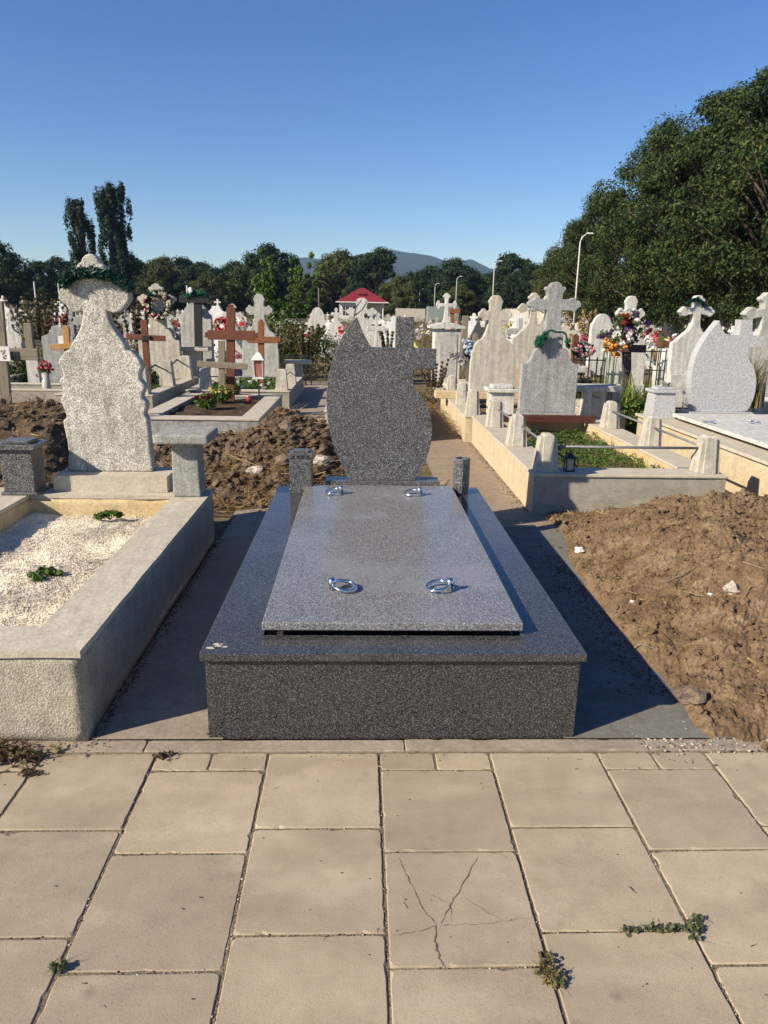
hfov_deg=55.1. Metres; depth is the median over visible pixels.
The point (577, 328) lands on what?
headstone
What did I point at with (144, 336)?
wooden cross
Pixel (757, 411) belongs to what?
stone post
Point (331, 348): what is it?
iron fence
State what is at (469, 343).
tulle bow
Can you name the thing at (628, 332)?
bouquet
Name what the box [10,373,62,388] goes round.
concrete grave
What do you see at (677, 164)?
broadleaf tree
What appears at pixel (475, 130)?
sky
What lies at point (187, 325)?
headstone
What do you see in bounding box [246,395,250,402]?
candle glass
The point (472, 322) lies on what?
headstone
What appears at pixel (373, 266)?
broadleaf tree
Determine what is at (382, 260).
broadleaf tree
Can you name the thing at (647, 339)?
flowers
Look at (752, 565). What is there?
twig
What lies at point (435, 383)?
wild weeds
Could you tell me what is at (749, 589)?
twig
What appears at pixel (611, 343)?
bouquet
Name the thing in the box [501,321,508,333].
headstone
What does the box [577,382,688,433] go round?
wild grass
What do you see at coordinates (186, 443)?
stone table
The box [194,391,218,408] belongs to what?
chrysanthemum
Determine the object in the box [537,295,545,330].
headstone
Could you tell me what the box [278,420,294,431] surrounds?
stone
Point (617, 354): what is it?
bouquet
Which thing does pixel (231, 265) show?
broadleaf tree
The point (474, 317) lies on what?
headstone
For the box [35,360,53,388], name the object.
bouquet
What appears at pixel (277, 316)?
green bush
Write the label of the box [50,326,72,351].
wooden cross
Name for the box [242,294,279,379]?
headstone
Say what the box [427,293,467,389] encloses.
pedestal tomb
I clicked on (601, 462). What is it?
dry grass
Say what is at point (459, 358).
withered bouquet
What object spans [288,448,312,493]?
stone post
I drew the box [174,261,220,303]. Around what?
broadleaf tree
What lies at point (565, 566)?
crumbs
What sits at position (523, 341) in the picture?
headstone
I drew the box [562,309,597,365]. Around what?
wild weeds
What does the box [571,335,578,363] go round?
wooden stake
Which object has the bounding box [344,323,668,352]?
flowers
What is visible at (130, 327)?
headstone
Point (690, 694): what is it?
stone
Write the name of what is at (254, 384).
ground cover
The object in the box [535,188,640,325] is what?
broadleaf tree
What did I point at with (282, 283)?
broadleaf tree
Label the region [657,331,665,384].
bouquet
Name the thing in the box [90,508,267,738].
path
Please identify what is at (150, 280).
broadleaf tree
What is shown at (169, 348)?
headstone
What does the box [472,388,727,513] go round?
concrete grave
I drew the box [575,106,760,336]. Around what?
broadleaf tree
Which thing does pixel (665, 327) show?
headstone
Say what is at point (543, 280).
broadleaf tree
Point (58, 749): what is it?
withered weeds
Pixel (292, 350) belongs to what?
green bush
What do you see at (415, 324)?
undergrowth
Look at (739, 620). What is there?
soil mound
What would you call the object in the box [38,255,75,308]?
broadleaf tree
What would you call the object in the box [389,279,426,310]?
broadleaf tree
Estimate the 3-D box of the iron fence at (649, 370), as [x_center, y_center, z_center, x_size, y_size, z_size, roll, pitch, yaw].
[5.651,-2.958,15.444,0.488,0.900,0.024,0,15,-2]
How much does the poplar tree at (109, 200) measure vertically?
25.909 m
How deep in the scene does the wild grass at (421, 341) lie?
23.45 m
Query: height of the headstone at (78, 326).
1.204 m
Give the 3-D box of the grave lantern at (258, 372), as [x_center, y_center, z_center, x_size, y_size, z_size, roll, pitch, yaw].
[-1.775,-1.917,10.413,0.180,0.780,0.180,0,15,-2]
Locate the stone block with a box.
[26,357,41,382]
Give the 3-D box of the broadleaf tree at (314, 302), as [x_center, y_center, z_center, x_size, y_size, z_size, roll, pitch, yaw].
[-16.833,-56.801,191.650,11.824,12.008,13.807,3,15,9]
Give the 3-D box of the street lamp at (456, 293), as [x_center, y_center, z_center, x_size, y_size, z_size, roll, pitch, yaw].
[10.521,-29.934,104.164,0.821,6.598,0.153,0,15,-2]
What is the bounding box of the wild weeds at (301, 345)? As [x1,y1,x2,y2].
[283,323,331,377]
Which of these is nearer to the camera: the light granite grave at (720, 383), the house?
the light granite grave at (720, 383)
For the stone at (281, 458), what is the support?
on the soil mound at (221, 444)
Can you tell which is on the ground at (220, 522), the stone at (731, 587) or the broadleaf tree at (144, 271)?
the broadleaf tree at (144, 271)
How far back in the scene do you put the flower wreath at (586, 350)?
14.72 m
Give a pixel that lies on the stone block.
(32, 366)
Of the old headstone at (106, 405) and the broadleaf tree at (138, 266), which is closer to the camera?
the old headstone at (106, 405)
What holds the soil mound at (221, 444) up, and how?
on the ground at (220, 522)
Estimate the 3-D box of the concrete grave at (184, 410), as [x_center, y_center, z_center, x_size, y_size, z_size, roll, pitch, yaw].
[-2.258,-1.298,10.007,1.484,0.328,2.704,0,15,-2]
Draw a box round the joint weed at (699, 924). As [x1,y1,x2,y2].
[681,911,707,941]
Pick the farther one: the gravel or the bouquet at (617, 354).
the bouquet at (617, 354)
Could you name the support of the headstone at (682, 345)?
on the ground at (220, 522)
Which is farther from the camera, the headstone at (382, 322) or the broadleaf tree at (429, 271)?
the broadleaf tree at (429, 271)
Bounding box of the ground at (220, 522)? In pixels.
[8,306,686,740]
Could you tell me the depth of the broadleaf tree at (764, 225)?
36.26 m
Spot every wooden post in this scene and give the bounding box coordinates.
[23,323,35,348]
[461,315,468,359]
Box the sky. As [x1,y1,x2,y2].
[0,0,767,305]
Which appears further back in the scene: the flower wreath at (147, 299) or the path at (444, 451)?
the flower wreath at (147, 299)
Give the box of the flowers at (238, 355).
[36,317,724,358]
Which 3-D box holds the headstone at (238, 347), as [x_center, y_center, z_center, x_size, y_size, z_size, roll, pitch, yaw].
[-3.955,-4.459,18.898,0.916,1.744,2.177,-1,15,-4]
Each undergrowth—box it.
[26,309,680,337]
[26,314,674,368]
[576,397,645,434]
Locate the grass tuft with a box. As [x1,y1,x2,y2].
[748,348,767,408]
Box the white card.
[58,336,63,343]
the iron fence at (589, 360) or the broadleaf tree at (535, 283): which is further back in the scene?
the broadleaf tree at (535, 283)
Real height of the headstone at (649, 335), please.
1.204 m
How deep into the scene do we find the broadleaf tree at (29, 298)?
164.97 m
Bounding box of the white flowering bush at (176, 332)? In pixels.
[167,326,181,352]
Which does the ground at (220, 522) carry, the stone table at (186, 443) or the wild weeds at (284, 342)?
the wild weeds at (284, 342)
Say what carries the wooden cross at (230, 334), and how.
on the concrete grave at (184, 410)
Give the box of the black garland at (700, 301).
[685,296,706,307]
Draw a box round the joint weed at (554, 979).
[533,949,569,993]
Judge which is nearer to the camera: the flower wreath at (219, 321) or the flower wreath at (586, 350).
the flower wreath at (586, 350)
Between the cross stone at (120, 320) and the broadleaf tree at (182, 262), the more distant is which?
the broadleaf tree at (182, 262)
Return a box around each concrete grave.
[0,487,214,741]
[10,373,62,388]
[11,388,62,403]
[54,355,197,409]
[148,393,282,438]
[185,364,302,408]
[324,406,327,423]
[440,375,578,441]
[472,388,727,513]
[575,392,626,428]
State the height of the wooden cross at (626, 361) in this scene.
1.506 m
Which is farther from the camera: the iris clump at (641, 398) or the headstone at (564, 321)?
the headstone at (564, 321)
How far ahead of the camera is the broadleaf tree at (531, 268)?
170.82 m
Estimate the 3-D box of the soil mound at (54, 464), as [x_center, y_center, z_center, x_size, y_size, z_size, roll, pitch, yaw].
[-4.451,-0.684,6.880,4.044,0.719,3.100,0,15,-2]
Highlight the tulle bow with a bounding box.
[462,338,474,354]
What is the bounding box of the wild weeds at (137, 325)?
[112,290,150,353]
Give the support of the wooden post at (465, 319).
on the ground at (220, 522)
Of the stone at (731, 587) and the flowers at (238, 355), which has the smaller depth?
the stone at (731, 587)
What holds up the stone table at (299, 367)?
on the ground at (220, 522)
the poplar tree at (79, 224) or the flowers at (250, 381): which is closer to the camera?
the flowers at (250, 381)
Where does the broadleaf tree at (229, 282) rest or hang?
on the ground at (220, 522)
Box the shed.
[426,306,458,322]
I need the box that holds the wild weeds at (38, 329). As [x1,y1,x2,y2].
[2,296,58,359]
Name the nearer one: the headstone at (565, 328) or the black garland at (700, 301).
the black garland at (700, 301)
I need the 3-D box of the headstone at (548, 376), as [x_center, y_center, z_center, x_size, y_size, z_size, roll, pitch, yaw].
[1.931,-1.847,8.548,0.664,1.575,0.220,0,15,-2]
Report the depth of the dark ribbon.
16.05 m
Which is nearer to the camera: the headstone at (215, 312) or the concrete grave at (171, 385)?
the concrete grave at (171, 385)
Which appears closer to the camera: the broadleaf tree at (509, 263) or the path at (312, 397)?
the path at (312, 397)
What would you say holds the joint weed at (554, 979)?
on the pavement
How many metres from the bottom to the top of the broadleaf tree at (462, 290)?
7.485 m
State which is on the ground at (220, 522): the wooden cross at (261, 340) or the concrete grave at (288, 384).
the concrete grave at (288, 384)
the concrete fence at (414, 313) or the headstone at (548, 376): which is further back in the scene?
the concrete fence at (414, 313)
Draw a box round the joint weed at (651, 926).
[618,913,698,937]
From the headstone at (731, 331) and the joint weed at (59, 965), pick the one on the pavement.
the joint weed at (59, 965)
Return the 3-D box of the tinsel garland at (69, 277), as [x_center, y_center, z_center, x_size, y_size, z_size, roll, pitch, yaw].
[-1.809,-1.464,4.623,0.498,0.184,0.116,0,15,-2]
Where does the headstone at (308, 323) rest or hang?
on the ground at (220, 522)
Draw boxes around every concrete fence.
[395,308,424,321]
[503,307,754,336]
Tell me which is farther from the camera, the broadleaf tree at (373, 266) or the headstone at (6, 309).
the broadleaf tree at (373, 266)
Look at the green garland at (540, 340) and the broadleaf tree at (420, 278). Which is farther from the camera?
the broadleaf tree at (420, 278)
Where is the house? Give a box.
[336,288,388,321]
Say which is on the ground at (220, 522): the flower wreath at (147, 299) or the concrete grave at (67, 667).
the concrete grave at (67, 667)
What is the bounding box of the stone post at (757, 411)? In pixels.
[749,381,765,413]
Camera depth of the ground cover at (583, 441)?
7.22 m
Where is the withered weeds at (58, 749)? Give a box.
[0,739,60,758]
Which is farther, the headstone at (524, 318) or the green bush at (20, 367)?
the headstone at (524, 318)
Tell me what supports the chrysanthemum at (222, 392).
on the concrete grave at (184, 410)
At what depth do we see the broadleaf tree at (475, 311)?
190.64 m
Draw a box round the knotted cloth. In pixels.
[659,381,671,386]
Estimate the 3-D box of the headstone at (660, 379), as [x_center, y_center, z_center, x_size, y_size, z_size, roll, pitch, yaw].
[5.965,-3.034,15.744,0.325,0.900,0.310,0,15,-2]
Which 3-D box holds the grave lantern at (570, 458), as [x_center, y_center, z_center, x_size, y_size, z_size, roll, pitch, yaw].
[1.495,-0.414,5.927,0.090,0.170,0.090,0,15,-2]
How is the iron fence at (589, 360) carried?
on the ground at (220, 522)
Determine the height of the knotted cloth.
0.327 m
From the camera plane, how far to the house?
115.80 m
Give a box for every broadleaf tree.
[0,240,36,303]
[0,278,43,310]
[23,259,62,311]
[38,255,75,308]
[108,253,147,313]
[133,254,185,310]
[133,263,161,288]
[133,273,176,307]
[160,255,197,311]
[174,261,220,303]
[188,272,231,310]
[190,266,242,311]
[218,259,247,312]
[221,264,278,315]
[227,242,303,306]
[276,264,302,312]
[285,276,326,313]
[304,273,336,315]
[311,247,375,311]
[327,254,385,303]
[339,246,397,312]
[341,281,371,296]
[378,274,415,314]
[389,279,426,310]
[404,270,431,313]
[420,264,444,302]
[423,257,485,308]
[440,283,478,318]
[459,269,487,315]
[469,271,501,311]
[484,275,532,310]
[485,251,542,308]
[505,262,542,308]
[525,257,550,301]
[531,267,573,298]
[533,216,623,324]
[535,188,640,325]
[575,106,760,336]
[610,78,767,332]
[646,65,767,332]
[749,204,766,239]
[760,216,767,240]
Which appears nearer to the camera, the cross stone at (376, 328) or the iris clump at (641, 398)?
the iris clump at (641, 398)
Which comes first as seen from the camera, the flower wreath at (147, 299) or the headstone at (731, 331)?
the flower wreath at (147, 299)
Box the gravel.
[0,512,150,625]
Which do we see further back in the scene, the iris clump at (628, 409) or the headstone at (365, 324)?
the headstone at (365, 324)
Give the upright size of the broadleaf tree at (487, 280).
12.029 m
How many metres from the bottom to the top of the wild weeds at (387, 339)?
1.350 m
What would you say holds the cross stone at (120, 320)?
on the ground at (220, 522)
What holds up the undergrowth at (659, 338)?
on the ground at (220, 522)
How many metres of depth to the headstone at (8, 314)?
19.29 m
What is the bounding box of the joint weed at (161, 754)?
[149,747,173,759]
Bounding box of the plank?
[503,414,595,422]
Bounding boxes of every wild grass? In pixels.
[11,327,656,393]
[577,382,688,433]
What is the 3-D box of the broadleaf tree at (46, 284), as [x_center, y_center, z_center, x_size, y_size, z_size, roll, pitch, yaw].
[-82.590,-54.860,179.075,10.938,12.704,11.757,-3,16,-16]
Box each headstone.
[0,296,8,329]
[5,312,24,341]
[6,317,25,367]
[42,326,74,382]
[53,254,172,491]
[54,300,65,325]
[75,312,82,328]
[128,323,132,333]
[130,317,151,347]
[137,284,181,376]
[180,303,214,370]
[209,306,223,349]
[215,304,243,375]
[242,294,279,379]
[304,319,309,341]
[310,307,324,356]
[325,320,331,337]
[327,308,342,343]
[346,298,381,346]
[371,319,392,346]
[383,314,390,332]
[386,316,395,346]
[434,295,517,399]
[466,318,487,381]
[468,313,477,328]
[468,318,476,336]
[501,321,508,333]
[506,314,518,342]
[512,293,544,389]
[516,282,580,414]
[520,314,527,327]
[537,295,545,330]
[561,314,571,343]
[561,325,590,377]
[575,318,587,344]
[586,314,612,374]
[604,296,644,397]
[644,325,668,352]
[645,359,655,368]
[652,348,668,384]
[658,323,669,340]
[664,295,714,407]
[727,326,734,334]
[740,292,767,396]
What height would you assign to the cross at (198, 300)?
1.847 m
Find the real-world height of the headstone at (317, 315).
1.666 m
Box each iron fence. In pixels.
[279,354,311,384]
[323,340,337,360]
[572,357,605,397]
[644,349,666,387]
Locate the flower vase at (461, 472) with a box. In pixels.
[453,457,469,494]
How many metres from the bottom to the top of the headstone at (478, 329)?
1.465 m
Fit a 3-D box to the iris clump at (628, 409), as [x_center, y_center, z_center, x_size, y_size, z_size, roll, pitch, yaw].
[3.321,-1.597,10.467,1.018,0.805,0.973,-12,20,-40]
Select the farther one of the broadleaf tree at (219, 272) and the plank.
the broadleaf tree at (219, 272)
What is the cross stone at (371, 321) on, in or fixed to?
on the ground at (220, 522)
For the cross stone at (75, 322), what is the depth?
15.80 m
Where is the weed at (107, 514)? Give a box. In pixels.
[92,510,124,519]
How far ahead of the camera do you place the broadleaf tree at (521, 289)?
143.17 m
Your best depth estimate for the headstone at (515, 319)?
32.36 m
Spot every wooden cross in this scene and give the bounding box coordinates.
[0,301,39,403]
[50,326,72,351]
[126,320,165,389]
[197,340,247,400]
[205,304,257,400]
[246,319,280,382]
[449,308,460,329]
[473,333,477,344]
[603,321,646,403]
[655,341,670,365]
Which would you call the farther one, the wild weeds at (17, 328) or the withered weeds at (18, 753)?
the wild weeds at (17, 328)
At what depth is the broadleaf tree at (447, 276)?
178.86 m
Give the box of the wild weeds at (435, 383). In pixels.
[417,358,449,407]
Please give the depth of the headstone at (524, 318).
34.09 m
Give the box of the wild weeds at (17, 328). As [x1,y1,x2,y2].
[9,300,42,347]
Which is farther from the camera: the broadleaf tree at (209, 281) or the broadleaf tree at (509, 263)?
the broadleaf tree at (509, 263)
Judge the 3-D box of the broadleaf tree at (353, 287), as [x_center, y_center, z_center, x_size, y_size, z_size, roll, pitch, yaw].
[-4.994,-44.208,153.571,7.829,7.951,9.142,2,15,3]
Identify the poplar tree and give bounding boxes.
[62,196,96,268]
[92,180,136,315]
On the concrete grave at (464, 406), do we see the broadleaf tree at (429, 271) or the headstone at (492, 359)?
the headstone at (492, 359)
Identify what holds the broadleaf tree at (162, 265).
on the ground at (220, 522)
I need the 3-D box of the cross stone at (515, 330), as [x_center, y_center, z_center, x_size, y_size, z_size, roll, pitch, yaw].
[3.154,-3.794,17.279,0.627,1.467,0.250,0,15,-2]
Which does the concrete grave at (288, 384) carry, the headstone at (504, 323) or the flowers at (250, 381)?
the flowers at (250, 381)
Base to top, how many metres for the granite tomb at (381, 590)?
1.523 m
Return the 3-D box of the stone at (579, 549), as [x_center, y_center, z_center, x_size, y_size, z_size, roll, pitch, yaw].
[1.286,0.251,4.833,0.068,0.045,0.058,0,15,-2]
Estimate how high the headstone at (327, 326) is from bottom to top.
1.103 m
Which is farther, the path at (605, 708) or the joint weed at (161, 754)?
the path at (605, 708)
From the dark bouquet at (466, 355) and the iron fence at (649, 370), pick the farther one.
the iron fence at (649, 370)
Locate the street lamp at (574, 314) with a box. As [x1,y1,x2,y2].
[573,233,592,328]
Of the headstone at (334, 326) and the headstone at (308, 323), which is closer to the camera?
the headstone at (308, 323)
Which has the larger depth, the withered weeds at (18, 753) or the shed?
the shed
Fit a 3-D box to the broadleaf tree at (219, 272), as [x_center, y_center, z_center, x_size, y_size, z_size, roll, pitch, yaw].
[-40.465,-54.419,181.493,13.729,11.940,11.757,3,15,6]
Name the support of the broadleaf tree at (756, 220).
on the ground at (220, 522)
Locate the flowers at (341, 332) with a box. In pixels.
[40,320,657,345]
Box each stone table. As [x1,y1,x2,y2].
[153,426,217,496]
[181,346,211,383]
[284,359,311,390]
[576,383,621,418]
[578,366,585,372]
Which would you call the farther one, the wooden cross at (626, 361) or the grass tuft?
the wooden cross at (626, 361)
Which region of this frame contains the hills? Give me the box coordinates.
[274,249,620,311]
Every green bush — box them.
[9,346,27,382]
[151,365,159,385]
[251,249,330,365]
[279,326,332,372]
[576,373,593,398]
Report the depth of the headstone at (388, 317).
40.60 m
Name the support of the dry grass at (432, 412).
on the ground at (220, 522)
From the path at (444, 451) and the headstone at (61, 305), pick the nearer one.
the path at (444, 451)
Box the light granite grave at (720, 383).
[635,319,767,495]
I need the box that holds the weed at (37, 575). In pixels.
[26,565,63,582]
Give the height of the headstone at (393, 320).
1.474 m
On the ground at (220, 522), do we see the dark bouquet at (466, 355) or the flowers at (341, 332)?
the flowers at (341, 332)
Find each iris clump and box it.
[595,377,654,429]
[616,371,685,426]
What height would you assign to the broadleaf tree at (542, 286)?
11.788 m
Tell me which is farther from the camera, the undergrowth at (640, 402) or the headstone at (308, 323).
the headstone at (308, 323)
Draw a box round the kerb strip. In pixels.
[3,739,767,752]
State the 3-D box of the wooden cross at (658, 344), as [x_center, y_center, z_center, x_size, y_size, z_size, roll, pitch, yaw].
[8.608,-4.670,22.018,0.900,0.855,0.400,0,15,-2]
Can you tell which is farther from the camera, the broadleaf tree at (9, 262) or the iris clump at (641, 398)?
the broadleaf tree at (9, 262)
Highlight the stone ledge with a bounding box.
[747,401,767,414]
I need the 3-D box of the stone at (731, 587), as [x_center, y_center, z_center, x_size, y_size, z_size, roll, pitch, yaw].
[1.726,0.376,3.661,0.077,0.083,0.093,0,15,-2]
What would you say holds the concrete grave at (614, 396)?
on the ground at (220, 522)
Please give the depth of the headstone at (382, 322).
20.73 m
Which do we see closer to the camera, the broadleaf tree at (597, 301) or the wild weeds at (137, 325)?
the wild weeds at (137, 325)
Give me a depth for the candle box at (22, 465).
4.71 m
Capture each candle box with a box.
[0,437,49,495]
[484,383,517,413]
[643,386,678,418]
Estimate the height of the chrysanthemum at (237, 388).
0.263 m
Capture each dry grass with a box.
[0,385,767,743]
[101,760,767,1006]
[425,398,460,437]
[558,452,652,467]
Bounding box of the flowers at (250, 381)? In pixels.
[236,378,271,389]
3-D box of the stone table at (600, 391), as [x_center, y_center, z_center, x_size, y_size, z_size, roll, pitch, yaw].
[2.613,-1.379,9.210,0.580,0.420,0.370,0,15,-2]
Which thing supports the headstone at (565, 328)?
on the ground at (220, 522)
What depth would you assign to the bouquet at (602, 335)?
14.20 m
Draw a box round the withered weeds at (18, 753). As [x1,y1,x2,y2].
[0,735,47,772]
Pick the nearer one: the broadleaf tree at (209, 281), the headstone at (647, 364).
the headstone at (647, 364)
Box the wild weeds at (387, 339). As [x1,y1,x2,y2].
[374,324,393,346]
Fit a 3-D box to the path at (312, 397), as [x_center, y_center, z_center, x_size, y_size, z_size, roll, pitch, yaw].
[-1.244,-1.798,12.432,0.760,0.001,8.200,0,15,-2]
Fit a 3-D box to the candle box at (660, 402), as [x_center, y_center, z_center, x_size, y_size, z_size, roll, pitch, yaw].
[3.251,-1.290,8.653,0.290,0.360,0.280,0,15,-2]
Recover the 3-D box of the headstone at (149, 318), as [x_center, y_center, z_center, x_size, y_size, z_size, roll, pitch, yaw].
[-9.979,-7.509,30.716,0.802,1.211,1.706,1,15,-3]
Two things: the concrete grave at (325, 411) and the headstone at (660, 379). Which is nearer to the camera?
the concrete grave at (325, 411)
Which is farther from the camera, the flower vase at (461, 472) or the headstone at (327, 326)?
the headstone at (327, 326)
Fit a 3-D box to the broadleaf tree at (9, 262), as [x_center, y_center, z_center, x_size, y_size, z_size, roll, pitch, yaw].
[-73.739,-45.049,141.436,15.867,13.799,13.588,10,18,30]
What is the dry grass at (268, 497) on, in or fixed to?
on the ground at (220, 522)
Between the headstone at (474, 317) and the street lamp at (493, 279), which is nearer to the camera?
the headstone at (474, 317)
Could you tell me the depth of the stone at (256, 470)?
6.46 m
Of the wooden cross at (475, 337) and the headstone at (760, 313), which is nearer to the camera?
the headstone at (760, 313)
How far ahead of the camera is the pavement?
2.05 m
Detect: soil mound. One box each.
[0,396,68,487]
[152,406,346,516]
[528,488,767,749]
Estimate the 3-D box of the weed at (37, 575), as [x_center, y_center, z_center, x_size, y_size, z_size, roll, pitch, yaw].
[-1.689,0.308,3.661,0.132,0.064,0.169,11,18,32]
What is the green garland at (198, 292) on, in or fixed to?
on the cross at (198, 300)
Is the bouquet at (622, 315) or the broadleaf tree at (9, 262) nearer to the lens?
the bouquet at (622, 315)
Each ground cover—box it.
[152,382,160,389]
[212,377,275,389]
[527,425,659,467]
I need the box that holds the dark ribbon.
[353,300,367,318]
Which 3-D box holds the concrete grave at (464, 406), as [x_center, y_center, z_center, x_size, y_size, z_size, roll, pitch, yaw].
[1.741,-1.536,10.488,1.584,0.670,2.894,0,15,-2]
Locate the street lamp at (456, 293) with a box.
[455,276,461,319]
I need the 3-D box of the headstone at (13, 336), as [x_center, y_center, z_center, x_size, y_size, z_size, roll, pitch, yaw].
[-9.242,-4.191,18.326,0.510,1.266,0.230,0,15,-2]
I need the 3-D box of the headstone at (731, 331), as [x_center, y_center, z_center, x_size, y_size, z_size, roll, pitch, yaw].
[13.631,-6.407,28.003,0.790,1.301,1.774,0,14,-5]
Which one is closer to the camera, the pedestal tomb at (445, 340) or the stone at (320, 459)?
the stone at (320, 459)
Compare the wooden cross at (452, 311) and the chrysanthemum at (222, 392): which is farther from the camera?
the wooden cross at (452, 311)
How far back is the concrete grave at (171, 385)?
11.66 m
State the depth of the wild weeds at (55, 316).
18.96 m
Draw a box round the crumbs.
[1,442,767,999]
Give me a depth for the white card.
12.00 m
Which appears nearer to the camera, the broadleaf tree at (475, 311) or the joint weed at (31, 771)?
the joint weed at (31, 771)
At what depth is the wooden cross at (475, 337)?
11.32 m
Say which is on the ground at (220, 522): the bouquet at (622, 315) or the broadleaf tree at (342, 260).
the broadleaf tree at (342, 260)
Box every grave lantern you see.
[251,348,264,401]
[563,450,575,471]
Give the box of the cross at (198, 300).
[179,294,209,367]
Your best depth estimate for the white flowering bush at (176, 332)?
16.78 m
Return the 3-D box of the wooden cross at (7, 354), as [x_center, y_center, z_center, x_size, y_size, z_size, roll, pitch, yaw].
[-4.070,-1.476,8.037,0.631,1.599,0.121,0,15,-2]
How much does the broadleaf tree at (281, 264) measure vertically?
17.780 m
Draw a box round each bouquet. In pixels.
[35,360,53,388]
[56,313,73,325]
[449,352,466,366]
[463,347,472,359]
[596,327,616,383]
[600,335,627,383]
[610,308,652,344]
[611,349,622,383]
[615,312,630,321]
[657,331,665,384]
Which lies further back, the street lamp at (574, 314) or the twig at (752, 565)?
the street lamp at (574, 314)
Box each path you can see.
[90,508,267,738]
[291,383,326,420]
[426,409,556,526]
[503,527,767,737]
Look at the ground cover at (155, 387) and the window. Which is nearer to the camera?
the ground cover at (155, 387)
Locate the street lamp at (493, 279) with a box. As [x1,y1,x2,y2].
[492,260,500,295]
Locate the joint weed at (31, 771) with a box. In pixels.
[14,764,43,776]
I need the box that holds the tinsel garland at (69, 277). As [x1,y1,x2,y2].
[57,264,135,293]
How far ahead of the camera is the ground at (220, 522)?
16.78 m
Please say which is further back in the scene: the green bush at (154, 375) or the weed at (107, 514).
the green bush at (154, 375)
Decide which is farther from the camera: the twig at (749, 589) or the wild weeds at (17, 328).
the wild weeds at (17, 328)
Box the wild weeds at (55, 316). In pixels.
[32,294,68,355]
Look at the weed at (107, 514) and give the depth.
4.65 m
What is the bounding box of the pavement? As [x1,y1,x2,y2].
[0,752,767,1023]
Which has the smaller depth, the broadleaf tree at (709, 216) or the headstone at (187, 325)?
the headstone at (187, 325)
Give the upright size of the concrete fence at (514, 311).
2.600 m
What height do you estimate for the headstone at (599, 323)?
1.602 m
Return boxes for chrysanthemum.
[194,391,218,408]
[208,384,234,402]
[235,383,240,394]
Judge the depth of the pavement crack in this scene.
1.95 m
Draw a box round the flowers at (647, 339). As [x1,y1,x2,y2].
[6,315,726,355]
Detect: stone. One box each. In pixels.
[59,310,82,337]
[115,310,137,351]
[245,465,263,475]
[275,453,288,464]
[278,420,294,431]
[313,455,334,464]
[368,316,374,325]
[368,317,384,346]
[505,318,522,333]
[574,547,584,552]
[673,684,707,704]
[723,580,739,594]
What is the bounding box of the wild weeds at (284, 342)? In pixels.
[249,323,296,368]
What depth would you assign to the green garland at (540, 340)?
8.37 m
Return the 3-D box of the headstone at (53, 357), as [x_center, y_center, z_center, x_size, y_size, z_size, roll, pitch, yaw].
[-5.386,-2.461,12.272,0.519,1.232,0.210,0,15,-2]
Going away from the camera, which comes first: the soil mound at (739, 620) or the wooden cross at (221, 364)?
the soil mound at (739, 620)
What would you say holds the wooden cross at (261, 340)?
on the concrete grave at (288, 384)
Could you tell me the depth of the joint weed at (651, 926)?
1.92 m
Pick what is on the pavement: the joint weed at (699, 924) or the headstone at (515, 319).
the joint weed at (699, 924)
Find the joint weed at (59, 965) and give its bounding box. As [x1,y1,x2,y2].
[43,954,72,975]
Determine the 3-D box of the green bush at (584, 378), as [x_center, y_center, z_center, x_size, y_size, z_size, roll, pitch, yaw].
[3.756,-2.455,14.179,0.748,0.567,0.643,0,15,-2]
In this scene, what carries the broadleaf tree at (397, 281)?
on the ground at (220, 522)
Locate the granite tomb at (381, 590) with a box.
[199,317,586,738]
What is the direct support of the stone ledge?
on the ground at (220, 522)
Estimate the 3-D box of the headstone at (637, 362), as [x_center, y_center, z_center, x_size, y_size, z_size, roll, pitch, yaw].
[4.313,-2.861,13.106,0.686,1.895,0.240,0,15,-2]
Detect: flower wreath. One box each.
[142,289,172,320]
[213,316,225,329]
[570,341,596,358]
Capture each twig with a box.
[666,565,697,582]
[742,561,765,569]
[742,586,761,599]
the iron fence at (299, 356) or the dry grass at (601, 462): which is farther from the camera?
the iron fence at (299, 356)
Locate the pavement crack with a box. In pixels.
[399,857,515,965]
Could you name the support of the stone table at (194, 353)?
on the ground at (220, 522)
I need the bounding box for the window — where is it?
[342,306,347,314]
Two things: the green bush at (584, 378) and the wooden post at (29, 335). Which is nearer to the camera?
the green bush at (584, 378)
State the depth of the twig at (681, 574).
3.94 m
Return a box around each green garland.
[184,289,208,298]
[534,329,570,348]
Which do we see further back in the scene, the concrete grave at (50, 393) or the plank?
the concrete grave at (50, 393)
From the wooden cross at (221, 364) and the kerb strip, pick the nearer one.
the kerb strip
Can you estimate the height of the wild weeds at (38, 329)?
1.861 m
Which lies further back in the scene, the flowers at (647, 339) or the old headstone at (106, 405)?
the flowers at (647, 339)
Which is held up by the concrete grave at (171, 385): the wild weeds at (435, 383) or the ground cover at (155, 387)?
the ground cover at (155, 387)

